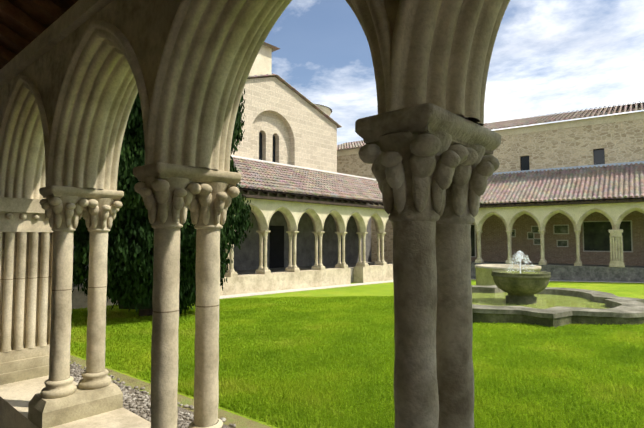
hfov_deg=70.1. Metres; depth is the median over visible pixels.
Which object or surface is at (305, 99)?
church roof base
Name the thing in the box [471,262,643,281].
wing stylobate
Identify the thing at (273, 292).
gravel
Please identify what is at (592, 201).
wing roof timber
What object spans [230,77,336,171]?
church gable
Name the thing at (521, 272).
fountain bowl water
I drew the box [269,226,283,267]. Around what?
door
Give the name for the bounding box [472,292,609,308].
fountain water
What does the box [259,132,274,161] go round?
church window glass
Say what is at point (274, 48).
church tower roof
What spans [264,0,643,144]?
sky
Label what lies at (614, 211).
wing wall
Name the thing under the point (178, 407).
gravel
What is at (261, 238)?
smooth wing columns
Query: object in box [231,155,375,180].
church flashing
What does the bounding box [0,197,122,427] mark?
arcade column blocks
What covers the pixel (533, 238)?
gallery picture frames
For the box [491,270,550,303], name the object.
fountain bowl
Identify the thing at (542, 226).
wing arch moldings
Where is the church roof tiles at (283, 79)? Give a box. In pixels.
[248,74,341,126]
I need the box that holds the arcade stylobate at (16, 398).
[0,375,150,427]
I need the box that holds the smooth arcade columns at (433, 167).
[355,103,500,427]
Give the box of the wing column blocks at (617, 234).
[475,229,624,266]
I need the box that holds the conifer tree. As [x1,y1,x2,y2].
[72,89,253,316]
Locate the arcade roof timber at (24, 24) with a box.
[0,0,77,68]
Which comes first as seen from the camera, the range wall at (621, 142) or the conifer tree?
the conifer tree
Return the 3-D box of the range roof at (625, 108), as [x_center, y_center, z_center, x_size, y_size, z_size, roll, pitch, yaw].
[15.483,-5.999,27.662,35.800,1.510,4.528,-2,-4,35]
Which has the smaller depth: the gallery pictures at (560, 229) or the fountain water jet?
the fountain water jet
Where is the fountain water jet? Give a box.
[504,251,533,272]
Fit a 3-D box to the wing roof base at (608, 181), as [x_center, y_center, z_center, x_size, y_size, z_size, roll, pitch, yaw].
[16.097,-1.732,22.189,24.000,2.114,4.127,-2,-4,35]
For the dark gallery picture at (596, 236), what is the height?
2.030 m
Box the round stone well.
[475,264,540,285]
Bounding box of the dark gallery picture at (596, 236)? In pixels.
[471,221,631,255]
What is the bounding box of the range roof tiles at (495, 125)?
[337,101,643,148]
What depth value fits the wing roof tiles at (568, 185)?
24.19 m
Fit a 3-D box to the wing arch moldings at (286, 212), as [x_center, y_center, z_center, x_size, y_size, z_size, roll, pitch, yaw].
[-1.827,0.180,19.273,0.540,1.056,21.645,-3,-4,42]
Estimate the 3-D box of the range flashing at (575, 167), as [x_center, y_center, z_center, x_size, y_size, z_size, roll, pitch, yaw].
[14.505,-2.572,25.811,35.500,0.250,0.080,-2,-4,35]
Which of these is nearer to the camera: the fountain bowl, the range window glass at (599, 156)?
the fountain bowl
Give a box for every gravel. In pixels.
[70,366,231,427]
[72,280,392,312]
[549,280,643,282]
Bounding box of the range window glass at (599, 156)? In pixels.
[521,149,604,170]
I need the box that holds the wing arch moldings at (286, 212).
[231,203,392,232]
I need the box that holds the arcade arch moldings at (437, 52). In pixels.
[0,0,509,198]
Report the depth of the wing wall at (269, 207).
20.59 m
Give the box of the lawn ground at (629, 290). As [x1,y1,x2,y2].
[70,279,643,427]
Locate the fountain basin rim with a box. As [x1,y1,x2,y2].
[471,285,643,318]
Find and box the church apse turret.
[315,104,330,116]
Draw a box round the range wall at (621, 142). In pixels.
[337,119,643,262]
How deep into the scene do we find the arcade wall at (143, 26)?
2.88 m
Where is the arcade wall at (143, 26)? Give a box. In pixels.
[0,0,399,136]
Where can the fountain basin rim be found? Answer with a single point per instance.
(624, 307)
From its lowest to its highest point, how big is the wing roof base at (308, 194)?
1.973 m
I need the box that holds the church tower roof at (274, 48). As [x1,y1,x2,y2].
[263,42,279,51]
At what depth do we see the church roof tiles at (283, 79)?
23.86 m
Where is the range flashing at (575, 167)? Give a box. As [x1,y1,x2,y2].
[493,161,643,174]
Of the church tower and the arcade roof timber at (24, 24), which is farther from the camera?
the church tower
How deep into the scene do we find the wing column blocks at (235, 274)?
20.78 m
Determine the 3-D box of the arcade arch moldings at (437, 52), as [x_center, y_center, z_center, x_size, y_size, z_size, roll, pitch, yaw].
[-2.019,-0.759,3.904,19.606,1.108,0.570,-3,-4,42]
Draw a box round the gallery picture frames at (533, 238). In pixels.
[471,220,632,256]
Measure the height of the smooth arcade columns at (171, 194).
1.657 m
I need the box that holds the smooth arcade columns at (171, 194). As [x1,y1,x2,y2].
[0,162,240,427]
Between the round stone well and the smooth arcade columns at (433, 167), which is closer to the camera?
the smooth arcade columns at (433, 167)
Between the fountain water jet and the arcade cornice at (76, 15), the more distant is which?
the fountain water jet
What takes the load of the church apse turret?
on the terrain
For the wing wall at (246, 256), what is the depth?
25.61 m
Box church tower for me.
[249,45,271,75]
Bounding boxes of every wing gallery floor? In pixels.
[72,262,391,286]
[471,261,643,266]
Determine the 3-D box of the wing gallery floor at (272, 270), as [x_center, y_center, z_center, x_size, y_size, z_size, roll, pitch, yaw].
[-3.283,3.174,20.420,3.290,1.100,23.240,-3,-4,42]
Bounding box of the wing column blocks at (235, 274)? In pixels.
[87,230,392,281]
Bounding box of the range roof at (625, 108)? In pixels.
[337,102,643,149]
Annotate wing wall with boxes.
[73,189,370,280]
[234,197,389,226]
[471,199,643,265]
[474,202,643,225]
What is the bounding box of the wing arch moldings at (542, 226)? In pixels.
[474,206,643,230]
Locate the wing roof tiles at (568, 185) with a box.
[480,162,643,203]
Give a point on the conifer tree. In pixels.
(126, 265)
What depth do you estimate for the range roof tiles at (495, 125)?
29.14 m
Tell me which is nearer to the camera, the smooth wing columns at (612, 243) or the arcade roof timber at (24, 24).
the arcade roof timber at (24, 24)
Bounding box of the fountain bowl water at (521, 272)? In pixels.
[502,271,539,273]
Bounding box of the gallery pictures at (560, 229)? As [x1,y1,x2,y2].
[512,226,567,245]
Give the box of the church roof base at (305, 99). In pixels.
[247,75,340,127]
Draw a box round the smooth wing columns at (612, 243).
[476,231,623,261]
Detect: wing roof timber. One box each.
[237,187,383,208]
[479,197,643,207]
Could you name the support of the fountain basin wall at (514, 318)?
on the lawn ground at (629, 290)
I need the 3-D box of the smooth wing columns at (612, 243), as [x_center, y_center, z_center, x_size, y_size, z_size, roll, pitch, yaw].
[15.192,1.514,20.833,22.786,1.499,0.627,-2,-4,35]
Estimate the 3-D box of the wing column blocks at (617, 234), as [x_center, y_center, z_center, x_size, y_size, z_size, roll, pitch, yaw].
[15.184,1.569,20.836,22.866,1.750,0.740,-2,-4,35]
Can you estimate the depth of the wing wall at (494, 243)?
26.55 m
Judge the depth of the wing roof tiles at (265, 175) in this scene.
22.24 m
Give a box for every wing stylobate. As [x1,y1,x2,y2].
[72,264,392,308]
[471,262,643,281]
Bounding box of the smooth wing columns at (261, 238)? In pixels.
[88,232,384,271]
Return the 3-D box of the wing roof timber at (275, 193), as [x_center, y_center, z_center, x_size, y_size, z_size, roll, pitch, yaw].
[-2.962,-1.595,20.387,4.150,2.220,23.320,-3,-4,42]
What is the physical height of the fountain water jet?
0.610 m
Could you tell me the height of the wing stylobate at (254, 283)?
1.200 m
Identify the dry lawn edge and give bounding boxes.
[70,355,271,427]
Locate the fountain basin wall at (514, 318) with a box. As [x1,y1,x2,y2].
[472,313,643,327]
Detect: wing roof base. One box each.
[238,186,381,201]
[480,164,643,203]
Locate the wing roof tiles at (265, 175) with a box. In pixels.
[230,157,382,201]
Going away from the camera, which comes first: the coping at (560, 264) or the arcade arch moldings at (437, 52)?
the arcade arch moldings at (437, 52)
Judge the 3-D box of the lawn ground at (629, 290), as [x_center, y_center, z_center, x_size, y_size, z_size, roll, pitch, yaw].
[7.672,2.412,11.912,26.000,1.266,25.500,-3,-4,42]
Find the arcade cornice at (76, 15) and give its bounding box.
[0,0,112,88]
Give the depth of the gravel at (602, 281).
21.73 m
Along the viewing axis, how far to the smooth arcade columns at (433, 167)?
1.52 m
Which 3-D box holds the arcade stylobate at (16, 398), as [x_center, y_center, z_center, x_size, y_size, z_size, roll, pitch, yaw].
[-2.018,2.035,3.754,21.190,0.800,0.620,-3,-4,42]

